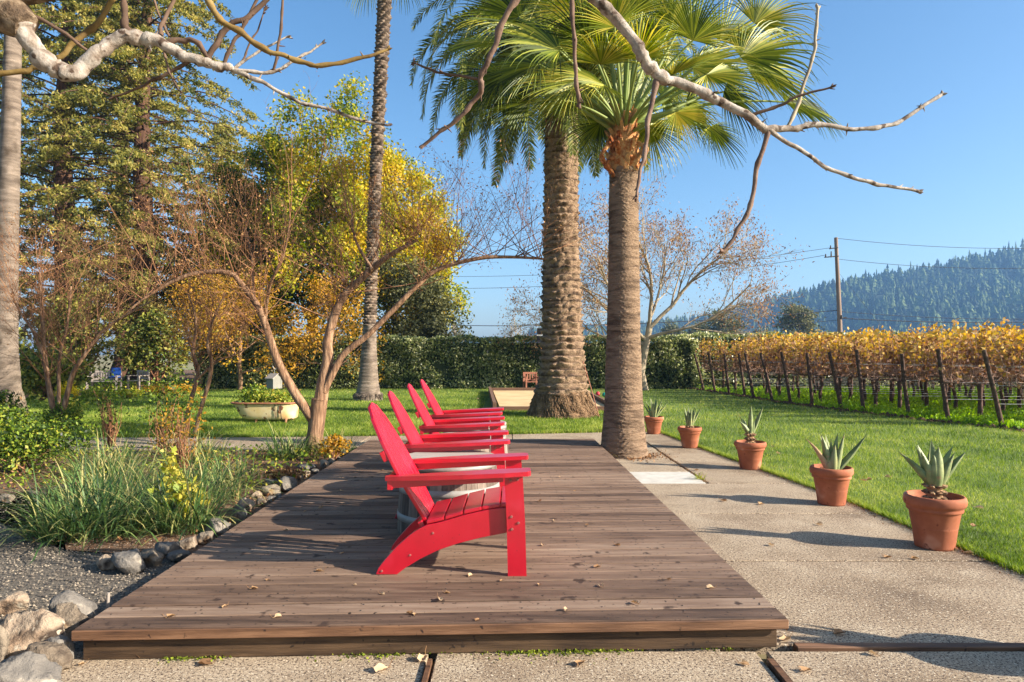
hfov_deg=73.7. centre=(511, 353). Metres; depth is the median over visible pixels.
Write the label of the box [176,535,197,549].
edging stone
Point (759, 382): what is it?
trellis wire
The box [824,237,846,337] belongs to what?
power pole
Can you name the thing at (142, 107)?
redwood tree
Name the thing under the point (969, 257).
ridge conifer
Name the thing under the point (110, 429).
rose shrub
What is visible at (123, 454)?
strap leaf clump
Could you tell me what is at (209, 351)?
crape myrtle
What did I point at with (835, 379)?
vineyard post
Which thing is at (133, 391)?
shrub
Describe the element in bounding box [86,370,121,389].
garden bench
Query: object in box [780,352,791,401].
vineyard post
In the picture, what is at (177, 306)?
maple
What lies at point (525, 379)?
wooden chair
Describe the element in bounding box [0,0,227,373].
redwood tree
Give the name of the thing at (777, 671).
wood expansion strip
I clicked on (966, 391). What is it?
grapevine
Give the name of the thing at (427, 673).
wood expansion strip
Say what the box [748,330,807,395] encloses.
grapevine
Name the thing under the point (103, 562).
edging stone
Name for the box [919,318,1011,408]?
grapevine
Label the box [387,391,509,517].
adirondack chair
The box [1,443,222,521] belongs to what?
strap leaf clump
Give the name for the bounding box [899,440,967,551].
potted agave
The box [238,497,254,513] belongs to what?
edging stone
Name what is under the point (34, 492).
border stone
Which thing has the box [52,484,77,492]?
border stone
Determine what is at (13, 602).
boulder
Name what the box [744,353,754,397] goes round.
vineyard post
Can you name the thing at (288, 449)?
strap leaf clump
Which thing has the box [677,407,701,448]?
potted agave
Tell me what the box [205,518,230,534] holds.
edging stone
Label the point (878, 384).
trellis wire
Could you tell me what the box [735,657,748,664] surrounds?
fallen leaf
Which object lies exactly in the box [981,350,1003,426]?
vineyard post
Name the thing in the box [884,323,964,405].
grapevine
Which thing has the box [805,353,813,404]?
vineyard post
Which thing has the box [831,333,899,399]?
grapevine
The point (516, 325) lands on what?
sapling
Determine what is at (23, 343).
evergreen shrub
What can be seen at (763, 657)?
ground
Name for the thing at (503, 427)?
half barrel table
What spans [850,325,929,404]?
grapevine
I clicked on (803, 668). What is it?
fallen leaf
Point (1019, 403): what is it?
grapevine
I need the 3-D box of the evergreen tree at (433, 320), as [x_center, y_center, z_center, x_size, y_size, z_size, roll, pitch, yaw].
[-4.577,-1.687,31.468,4.920,6.418,5.320,0,0,-25]
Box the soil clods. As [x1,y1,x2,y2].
[687,387,1023,431]
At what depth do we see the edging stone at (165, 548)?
4.74 m
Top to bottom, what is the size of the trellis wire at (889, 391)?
0.728 m
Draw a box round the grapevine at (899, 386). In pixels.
[850,330,947,408]
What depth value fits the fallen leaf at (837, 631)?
3.41 m
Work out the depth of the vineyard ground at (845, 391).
24.81 m
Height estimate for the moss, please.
0.023 m
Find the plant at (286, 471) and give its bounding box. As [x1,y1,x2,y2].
[255,465,310,479]
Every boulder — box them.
[0,591,29,616]
[0,608,66,658]
[0,625,9,661]
[0,651,62,681]
[25,641,72,670]
[44,634,74,658]
[48,590,100,618]
[49,602,89,639]
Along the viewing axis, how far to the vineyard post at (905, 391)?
15.43 m
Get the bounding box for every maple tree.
[156,158,333,343]
[185,71,416,342]
[306,116,475,337]
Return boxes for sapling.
[449,321,466,342]
[498,315,524,341]
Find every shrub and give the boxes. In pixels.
[0,389,22,416]
[0,403,43,440]
[0,412,101,474]
[18,327,31,353]
[19,342,96,400]
[27,385,55,398]
[32,273,129,379]
[33,398,88,426]
[54,381,79,398]
[79,387,117,400]
[81,368,136,445]
[114,304,190,383]
[114,388,144,397]
[126,348,200,453]
[135,383,177,394]
[147,381,223,469]
[171,383,201,393]
[218,286,291,342]
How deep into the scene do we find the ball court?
20.24 m
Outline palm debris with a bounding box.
[628,450,679,462]
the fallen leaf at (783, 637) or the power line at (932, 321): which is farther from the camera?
the power line at (932, 321)
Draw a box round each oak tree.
[650,319,682,342]
[678,321,710,338]
[698,308,748,338]
[753,326,771,337]
[768,297,828,333]
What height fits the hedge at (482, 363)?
2.355 m
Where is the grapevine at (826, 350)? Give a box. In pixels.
[801,327,883,400]
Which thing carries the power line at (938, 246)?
attached to the power pole
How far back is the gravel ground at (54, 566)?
4.36 m
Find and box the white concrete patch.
[630,472,705,483]
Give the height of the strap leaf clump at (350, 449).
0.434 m
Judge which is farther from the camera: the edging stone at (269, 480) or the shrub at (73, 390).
the shrub at (73, 390)
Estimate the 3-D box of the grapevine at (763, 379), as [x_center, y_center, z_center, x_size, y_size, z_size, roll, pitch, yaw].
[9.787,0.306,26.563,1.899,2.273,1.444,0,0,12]
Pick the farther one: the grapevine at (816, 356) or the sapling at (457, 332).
the sapling at (457, 332)
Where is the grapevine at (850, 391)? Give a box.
[819,334,882,399]
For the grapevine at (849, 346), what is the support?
on the vineyard ground at (845, 391)
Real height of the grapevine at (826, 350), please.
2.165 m
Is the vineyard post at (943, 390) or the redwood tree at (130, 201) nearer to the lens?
the vineyard post at (943, 390)
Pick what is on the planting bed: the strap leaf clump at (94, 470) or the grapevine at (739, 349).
the strap leaf clump at (94, 470)
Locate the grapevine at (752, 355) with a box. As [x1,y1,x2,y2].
[739,330,796,395]
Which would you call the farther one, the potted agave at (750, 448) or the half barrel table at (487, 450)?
the potted agave at (750, 448)
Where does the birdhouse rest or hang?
hanging from the shepherd hook
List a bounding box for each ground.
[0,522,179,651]
[85,355,998,681]
[704,388,1013,424]
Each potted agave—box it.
[643,398,667,433]
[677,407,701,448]
[734,405,766,469]
[805,433,865,506]
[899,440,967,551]
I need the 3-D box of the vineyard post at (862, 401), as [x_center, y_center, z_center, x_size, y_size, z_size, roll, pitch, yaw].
[8.421,0.670,16.508,0.249,1.569,0.102,0,0,10]
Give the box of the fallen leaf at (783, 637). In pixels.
[779,631,792,640]
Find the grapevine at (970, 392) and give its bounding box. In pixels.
[949,336,978,401]
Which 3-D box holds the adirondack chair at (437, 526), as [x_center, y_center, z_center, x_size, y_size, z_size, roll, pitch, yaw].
[-0.379,0.771,4.120,0.966,0.958,0.751,0,0,0]
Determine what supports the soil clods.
on the lawn at (487, 403)
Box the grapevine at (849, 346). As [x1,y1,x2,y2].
[840,327,914,406]
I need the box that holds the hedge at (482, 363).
[192,333,701,388]
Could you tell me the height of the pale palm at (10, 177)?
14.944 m
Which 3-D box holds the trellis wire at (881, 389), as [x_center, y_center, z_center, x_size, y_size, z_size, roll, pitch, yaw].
[13.657,0.610,18.400,11.390,0.728,0.008,0,0,0]
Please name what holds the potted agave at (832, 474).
on the concrete path
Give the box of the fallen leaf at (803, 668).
[798,666,811,671]
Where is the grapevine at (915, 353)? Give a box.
[894,326,1000,410]
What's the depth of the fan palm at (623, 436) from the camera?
9.22 m
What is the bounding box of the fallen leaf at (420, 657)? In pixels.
[417,646,428,660]
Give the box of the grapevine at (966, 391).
[951,338,1000,395]
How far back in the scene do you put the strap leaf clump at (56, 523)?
5.20 m
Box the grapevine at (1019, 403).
[982,333,1021,407]
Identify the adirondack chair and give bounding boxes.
[368,402,530,575]
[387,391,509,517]
[407,384,504,433]
[420,379,503,419]
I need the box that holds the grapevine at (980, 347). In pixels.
[918,325,1023,415]
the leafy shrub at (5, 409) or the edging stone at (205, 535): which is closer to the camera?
the edging stone at (205, 535)
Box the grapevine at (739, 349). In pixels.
[728,339,781,391]
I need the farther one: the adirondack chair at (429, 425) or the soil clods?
the soil clods
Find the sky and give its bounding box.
[0,0,1023,354]
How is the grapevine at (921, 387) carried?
on the vineyard ground at (845, 391)
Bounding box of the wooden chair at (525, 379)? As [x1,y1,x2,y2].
[523,372,538,387]
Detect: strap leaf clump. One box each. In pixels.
[0,454,193,562]
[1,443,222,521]
[27,423,166,480]
[34,434,196,501]
[68,445,284,555]
[118,437,289,508]
[135,419,253,462]
[178,444,266,482]
[240,420,336,458]
[297,423,361,455]
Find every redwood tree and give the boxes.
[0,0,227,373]
[0,0,275,382]
[0,10,108,358]
[20,0,207,375]
[158,123,294,363]
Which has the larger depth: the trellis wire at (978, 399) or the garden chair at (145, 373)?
the garden chair at (145, 373)
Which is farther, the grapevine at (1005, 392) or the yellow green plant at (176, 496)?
the grapevine at (1005, 392)
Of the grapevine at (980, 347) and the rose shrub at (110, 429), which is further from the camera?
the grapevine at (980, 347)
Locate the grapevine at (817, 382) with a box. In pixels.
[787,337,840,390]
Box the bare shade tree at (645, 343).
[489,165,814,389]
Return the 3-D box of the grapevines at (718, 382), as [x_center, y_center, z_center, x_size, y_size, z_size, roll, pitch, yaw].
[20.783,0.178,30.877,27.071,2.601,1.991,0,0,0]
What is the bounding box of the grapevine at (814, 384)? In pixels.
[791,331,847,393]
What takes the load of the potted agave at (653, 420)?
on the concrete path
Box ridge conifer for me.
[967,250,972,262]
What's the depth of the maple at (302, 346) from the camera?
25.73 m
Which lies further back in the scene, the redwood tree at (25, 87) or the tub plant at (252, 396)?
the redwood tree at (25, 87)
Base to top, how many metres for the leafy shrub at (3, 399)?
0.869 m
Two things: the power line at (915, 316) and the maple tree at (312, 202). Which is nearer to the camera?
the maple tree at (312, 202)
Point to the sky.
(890, 58)
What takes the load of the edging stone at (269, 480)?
on the planting bed
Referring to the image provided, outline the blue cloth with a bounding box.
[109,368,120,377]
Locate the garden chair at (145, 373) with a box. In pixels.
[126,370,149,389]
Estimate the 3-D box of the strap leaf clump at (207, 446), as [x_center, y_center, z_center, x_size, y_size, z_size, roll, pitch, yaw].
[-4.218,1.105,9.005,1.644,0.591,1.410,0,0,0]
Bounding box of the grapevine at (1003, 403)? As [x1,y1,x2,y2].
[965,317,1023,410]
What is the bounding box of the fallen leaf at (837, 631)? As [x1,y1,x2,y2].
[831,628,845,633]
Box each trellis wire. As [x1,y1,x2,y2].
[701,360,787,378]
[741,361,790,382]
[790,387,858,387]
[838,363,932,389]
[838,377,940,391]
[842,384,918,384]
[863,364,994,393]
[906,365,1023,396]
[947,366,1021,399]
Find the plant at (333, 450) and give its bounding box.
[316,433,351,460]
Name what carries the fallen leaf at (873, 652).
on the concrete path
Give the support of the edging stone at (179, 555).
on the planting bed
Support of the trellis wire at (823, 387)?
attached to the vineyard post at (786, 377)
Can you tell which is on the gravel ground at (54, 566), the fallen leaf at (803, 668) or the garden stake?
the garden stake
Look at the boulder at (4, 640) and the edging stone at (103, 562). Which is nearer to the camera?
the boulder at (4, 640)
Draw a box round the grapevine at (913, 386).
[895,339,950,397]
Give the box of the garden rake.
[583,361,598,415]
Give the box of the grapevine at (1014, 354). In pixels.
[980,323,1023,402]
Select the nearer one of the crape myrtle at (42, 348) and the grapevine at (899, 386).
the crape myrtle at (42, 348)
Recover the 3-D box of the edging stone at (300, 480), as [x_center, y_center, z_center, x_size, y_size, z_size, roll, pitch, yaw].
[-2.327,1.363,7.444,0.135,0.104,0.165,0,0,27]
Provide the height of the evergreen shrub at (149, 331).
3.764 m
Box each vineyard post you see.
[694,353,704,389]
[707,352,715,389]
[723,353,729,392]
[738,353,745,394]
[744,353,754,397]
[759,353,772,399]
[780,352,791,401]
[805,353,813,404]
[828,352,842,407]
[855,349,864,410]
[900,353,910,413]
[936,349,949,418]
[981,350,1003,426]
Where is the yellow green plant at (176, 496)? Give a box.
[148,475,211,519]
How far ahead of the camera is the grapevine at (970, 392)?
19.39 m
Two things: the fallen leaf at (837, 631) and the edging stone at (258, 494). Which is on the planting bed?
the edging stone at (258, 494)
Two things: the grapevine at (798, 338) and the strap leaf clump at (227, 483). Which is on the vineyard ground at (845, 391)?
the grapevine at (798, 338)
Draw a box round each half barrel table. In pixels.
[397,450,499,533]
[432,432,505,468]
[443,420,508,452]
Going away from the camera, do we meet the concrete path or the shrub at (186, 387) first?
the concrete path
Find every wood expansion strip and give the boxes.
[422,659,431,681]
[767,659,792,681]
[793,643,1023,651]
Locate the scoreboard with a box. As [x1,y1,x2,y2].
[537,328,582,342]
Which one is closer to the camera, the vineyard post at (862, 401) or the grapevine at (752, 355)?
the vineyard post at (862, 401)
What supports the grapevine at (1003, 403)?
on the vineyard ground at (845, 391)
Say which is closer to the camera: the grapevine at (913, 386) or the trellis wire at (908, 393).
the trellis wire at (908, 393)
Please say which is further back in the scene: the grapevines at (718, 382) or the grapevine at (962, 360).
the grapevines at (718, 382)
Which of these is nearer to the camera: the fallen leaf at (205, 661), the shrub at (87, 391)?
the fallen leaf at (205, 661)
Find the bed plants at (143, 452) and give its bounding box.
[0,442,340,494]
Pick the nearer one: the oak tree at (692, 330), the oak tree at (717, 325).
the oak tree at (717, 325)
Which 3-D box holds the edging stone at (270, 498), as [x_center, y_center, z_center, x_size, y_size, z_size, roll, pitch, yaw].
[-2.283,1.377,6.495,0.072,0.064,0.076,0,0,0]
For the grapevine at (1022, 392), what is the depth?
19.38 m
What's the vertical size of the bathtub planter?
0.437 m
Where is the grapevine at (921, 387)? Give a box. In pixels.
[898,331,955,400]
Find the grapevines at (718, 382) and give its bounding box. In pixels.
[673,330,1016,385]
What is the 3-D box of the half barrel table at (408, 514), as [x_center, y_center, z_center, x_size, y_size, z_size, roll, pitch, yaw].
[-0.448,0.994,4.931,0.755,0.512,0.751,0,0,-17]
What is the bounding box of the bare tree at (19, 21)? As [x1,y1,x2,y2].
[0,0,946,253]
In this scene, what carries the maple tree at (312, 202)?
on the ground at (763, 657)
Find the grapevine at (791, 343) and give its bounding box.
[782,329,851,401]
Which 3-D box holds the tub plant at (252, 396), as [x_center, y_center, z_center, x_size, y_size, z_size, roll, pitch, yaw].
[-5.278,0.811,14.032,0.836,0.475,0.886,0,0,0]
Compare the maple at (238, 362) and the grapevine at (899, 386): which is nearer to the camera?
the grapevine at (899, 386)
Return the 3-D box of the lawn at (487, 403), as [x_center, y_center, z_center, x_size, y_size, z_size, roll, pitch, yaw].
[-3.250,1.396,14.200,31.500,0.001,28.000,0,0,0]
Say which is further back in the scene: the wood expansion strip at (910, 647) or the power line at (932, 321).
the power line at (932, 321)
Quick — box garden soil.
[25,370,232,397]
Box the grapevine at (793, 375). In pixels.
[770,334,804,393]
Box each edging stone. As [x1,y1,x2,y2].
[96,554,115,569]
[111,548,145,574]
[141,548,163,566]
[154,541,181,554]
[166,549,190,560]
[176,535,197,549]
[196,531,213,544]
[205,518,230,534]
[230,504,246,522]
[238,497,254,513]
[250,491,261,499]
[256,498,268,506]
[260,484,280,495]
[264,478,278,484]
[268,496,275,501]
[274,493,281,499]
[277,476,296,491]
[297,463,316,470]
[297,475,307,483]
[310,469,318,473]
[320,459,328,468]
[327,458,335,464]
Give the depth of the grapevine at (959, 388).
23.87 m
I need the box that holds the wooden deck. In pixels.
[71,439,788,659]
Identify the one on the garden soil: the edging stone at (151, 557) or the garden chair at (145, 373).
the garden chair at (145, 373)
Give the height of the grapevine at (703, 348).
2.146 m
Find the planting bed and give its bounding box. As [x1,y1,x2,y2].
[0,450,328,557]
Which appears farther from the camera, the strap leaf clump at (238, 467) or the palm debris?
the palm debris
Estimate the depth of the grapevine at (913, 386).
21.43 m
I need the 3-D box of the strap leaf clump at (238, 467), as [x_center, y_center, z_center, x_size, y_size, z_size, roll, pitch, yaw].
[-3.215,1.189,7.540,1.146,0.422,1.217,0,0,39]
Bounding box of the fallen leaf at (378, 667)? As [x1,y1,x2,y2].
[374,657,393,671]
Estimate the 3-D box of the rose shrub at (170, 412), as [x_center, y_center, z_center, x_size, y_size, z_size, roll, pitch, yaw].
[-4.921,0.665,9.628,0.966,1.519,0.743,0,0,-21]
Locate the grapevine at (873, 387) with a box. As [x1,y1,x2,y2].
[850,332,912,396]
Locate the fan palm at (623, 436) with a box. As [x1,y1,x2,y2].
[435,0,845,458]
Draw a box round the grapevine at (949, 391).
[908,332,976,401]
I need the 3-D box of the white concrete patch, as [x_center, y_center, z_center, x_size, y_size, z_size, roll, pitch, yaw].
[1.555,1.458,7.750,1.096,0.123,0.696,0,0,0]
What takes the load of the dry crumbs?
on the concrete path
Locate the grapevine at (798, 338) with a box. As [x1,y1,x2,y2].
[772,330,836,398]
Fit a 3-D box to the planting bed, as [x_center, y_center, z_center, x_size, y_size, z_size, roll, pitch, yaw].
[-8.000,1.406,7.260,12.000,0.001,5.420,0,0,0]
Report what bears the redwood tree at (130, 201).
on the garden soil
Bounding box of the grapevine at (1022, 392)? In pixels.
[1005,328,1023,400]
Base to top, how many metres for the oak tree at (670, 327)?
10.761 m
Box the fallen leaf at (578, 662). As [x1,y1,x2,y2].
[575,660,584,665]
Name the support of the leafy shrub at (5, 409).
on the planting bed
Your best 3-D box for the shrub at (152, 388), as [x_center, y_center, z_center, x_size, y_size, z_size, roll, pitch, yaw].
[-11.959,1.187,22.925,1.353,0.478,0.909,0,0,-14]
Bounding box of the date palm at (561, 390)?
[409,0,718,418]
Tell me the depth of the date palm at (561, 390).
15.05 m
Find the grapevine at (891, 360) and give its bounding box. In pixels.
[862,330,918,398]
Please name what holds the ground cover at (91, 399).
on the garden soil
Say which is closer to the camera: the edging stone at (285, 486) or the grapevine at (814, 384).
the edging stone at (285, 486)
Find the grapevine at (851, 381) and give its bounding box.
[823,330,868,393]
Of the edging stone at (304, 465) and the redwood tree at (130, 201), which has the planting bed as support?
the edging stone at (304, 465)
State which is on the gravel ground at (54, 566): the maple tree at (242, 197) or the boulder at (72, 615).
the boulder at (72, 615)
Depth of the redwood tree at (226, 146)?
45.47 m
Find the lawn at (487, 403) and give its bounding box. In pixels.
[26,388,1023,571]
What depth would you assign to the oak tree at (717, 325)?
128.96 m
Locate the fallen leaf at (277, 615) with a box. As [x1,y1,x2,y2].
[270,613,281,617]
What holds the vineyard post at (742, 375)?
on the vineyard ground at (845, 391)
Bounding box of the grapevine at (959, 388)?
[945,333,961,392]
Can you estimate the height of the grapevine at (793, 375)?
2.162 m
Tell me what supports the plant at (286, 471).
on the planting bed
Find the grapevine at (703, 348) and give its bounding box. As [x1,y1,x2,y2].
[695,336,747,389]
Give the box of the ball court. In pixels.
[488,386,603,410]
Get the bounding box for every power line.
[303,310,836,325]
[450,248,826,276]
[456,255,823,288]
[469,320,834,340]
[838,238,1023,248]
[840,259,1014,268]
[842,311,975,318]
[843,318,1023,322]
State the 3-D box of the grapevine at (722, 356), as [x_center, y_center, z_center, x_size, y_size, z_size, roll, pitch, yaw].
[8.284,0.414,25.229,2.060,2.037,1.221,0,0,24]
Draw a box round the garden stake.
[106,592,109,608]
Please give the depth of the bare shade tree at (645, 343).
25.90 m
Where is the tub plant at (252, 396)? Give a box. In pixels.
[232,382,274,405]
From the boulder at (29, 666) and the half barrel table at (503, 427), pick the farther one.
the half barrel table at (503, 427)
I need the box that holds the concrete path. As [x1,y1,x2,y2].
[25,431,1023,681]
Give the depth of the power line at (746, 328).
56.77 m
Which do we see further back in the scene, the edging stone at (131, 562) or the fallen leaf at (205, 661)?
the edging stone at (131, 562)
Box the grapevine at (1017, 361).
[998,333,1023,383]
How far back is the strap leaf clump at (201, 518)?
5.33 m
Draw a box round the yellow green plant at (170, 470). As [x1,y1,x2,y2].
[158,446,184,506]
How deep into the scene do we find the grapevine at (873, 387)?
21.45 m
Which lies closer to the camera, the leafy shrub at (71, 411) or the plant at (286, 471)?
the plant at (286, 471)
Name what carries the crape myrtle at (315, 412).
on the planting bed
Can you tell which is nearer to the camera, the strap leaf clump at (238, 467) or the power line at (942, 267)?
the strap leaf clump at (238, 467)
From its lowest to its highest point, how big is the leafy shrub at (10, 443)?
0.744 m
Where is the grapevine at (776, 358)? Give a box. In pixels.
[751,334,798,390]
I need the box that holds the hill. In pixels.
[388,255,1023,342]
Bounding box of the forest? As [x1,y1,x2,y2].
[527,246,1023,342]
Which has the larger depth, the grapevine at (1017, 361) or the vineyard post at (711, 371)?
the vineyard post at (711, 371)
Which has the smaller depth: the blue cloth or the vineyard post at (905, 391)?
the vineyard post at (905, 391)
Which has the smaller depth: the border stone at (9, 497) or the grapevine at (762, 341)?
the border stone at (9, 497)
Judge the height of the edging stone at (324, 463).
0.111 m
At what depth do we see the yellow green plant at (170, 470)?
6.26 m
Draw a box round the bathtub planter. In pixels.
[231,400,298,422]
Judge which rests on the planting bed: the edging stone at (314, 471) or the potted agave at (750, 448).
the edging stone at (314, 471)
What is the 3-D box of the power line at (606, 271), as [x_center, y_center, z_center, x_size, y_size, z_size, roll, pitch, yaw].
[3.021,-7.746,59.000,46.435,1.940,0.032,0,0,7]
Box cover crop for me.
[696,384,1023,428]
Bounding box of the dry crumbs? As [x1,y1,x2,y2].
[638,433,1023,636]
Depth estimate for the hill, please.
814.65 m
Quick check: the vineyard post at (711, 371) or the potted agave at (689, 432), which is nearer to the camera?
the potted agave at (689, 432)
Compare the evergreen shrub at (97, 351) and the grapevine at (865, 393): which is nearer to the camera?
the grapevine at (865, 393)
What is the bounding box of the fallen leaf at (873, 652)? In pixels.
[869,650,883,655]
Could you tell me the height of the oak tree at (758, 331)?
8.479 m
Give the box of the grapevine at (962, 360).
[945,322,1022,406]
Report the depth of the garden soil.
39.24 m
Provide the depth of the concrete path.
3.73 m
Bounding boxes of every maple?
[157,260,257,388]
[172,263,307,389]
[267,268,390,389]
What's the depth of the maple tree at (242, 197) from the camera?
34.32 m
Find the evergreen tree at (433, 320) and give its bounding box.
[356,250,474,342]
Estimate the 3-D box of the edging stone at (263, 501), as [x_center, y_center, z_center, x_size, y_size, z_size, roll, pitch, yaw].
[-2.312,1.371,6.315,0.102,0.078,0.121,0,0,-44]
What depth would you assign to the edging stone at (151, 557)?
4.54 m
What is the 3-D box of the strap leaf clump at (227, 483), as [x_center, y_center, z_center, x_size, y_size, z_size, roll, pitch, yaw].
[-2.925,1.102,6.510,1.735,0.596,1.564,0,0,0]
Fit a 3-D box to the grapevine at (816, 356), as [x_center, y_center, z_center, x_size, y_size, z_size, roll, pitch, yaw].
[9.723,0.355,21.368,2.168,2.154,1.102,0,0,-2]
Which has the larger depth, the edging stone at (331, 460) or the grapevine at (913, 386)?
the grapevine at (913, 386)
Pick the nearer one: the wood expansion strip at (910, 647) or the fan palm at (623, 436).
the wood expansion strip at (910, 647)
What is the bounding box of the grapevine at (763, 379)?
[743,334,775,388]
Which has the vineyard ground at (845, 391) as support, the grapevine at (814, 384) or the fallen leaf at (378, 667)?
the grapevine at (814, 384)
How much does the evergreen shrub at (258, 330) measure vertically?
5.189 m
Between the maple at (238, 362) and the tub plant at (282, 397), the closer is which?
the tub plant at (282, 397)
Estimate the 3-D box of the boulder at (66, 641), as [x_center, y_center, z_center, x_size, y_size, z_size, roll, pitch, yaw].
[-2.067,1.352,3.118,0.121,0.142,0.123,0,0,0]
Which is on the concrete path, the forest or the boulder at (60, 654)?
the boulder at (60, 654)
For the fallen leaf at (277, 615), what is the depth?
3.23 m
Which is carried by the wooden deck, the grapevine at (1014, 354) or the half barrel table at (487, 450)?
the half barrel table at (487, 450)
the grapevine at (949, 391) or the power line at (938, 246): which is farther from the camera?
the power line at (938, 246)
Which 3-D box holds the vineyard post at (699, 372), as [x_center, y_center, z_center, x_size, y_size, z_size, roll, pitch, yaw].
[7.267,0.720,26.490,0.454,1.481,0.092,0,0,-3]
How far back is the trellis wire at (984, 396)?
15.45 m
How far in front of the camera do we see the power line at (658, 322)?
57.61 m
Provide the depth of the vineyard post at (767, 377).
20.46 m
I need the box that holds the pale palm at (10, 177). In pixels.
[0,35,28,415]
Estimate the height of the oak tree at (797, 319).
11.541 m
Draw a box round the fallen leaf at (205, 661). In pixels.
[197,656,217,663]
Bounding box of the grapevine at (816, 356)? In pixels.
[789,331,849,394]
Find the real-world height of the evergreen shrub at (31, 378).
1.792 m
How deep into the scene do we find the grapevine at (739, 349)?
23.87 m
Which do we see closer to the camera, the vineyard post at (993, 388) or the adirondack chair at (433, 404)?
the adirondack chair at (433, 404)
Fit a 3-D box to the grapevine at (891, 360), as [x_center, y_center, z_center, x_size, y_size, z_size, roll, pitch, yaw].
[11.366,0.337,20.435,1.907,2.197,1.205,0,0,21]
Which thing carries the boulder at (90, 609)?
on the gravel ground at (54, 566)
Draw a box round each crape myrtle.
[0,181,195,428]
[38,57,618,454]
[137,222,277,433]
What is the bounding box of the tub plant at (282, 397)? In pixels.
[264,388,293,402]
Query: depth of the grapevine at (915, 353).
15.46 m
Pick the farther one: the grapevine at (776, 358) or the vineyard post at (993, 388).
the grapevine at (776, 358)
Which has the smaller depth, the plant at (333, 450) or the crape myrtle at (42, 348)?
the plant at (333, 450)
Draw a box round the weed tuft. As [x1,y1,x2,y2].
[689,470,704,479]
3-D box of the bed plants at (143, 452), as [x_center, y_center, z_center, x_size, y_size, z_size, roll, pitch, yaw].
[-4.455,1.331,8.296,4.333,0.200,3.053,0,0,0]
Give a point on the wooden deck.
(331, 608)
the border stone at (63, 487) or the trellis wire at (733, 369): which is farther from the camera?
the trellis wire at (733, 369)
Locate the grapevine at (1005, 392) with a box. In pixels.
[998,325,1019,402]
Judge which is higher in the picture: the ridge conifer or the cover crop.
the ridge conifer
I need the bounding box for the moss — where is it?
[158,647,732,663]
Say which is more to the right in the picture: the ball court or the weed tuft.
the weed tuft
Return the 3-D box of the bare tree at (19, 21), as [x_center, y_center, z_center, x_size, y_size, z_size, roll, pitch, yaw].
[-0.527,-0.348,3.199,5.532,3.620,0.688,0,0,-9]
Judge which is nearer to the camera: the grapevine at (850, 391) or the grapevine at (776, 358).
the grapevine at (850, 391)
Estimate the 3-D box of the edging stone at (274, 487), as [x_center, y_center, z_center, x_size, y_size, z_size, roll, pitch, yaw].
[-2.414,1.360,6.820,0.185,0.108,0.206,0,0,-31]
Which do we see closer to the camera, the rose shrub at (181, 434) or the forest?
the rose shrub at (181, 434)
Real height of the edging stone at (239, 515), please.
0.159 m
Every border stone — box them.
[0,494,14,502]
[25,490,46,496]
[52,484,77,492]
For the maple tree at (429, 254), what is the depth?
32.46 m
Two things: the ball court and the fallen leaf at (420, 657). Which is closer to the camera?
the fallen leaf at (420, 657)
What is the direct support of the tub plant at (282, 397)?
in the bathtub planter
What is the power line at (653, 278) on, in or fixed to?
attached to the power pole
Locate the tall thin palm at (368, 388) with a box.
[345,0,426,400]
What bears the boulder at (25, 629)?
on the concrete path
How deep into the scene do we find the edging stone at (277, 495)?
6.58 m
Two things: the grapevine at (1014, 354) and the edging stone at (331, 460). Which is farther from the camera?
the grapevine at (1014, 354)
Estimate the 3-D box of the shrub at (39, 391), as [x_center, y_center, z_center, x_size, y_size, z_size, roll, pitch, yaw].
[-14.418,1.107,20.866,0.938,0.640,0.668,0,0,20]
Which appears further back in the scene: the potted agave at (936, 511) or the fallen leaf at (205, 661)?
the potted agave at (936, 511)
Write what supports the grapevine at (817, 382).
on the vineyard ground at (845, 391)
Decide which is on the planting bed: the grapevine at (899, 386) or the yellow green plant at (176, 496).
the yellow green plant at (176, 496)
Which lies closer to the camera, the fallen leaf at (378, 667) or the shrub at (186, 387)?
the fallen leaf at (378, 667)
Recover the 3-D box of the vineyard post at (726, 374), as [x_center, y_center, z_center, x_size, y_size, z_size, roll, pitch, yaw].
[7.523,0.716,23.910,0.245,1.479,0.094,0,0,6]
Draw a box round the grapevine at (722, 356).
[707,338,759,391]
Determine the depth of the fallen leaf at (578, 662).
3.07 m
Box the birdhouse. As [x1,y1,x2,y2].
[264,373,281,388]
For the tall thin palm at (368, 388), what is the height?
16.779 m
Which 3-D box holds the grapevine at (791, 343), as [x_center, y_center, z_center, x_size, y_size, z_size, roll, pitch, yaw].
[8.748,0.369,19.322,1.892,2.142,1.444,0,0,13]
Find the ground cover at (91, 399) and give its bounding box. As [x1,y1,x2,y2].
[24,378,220,408]

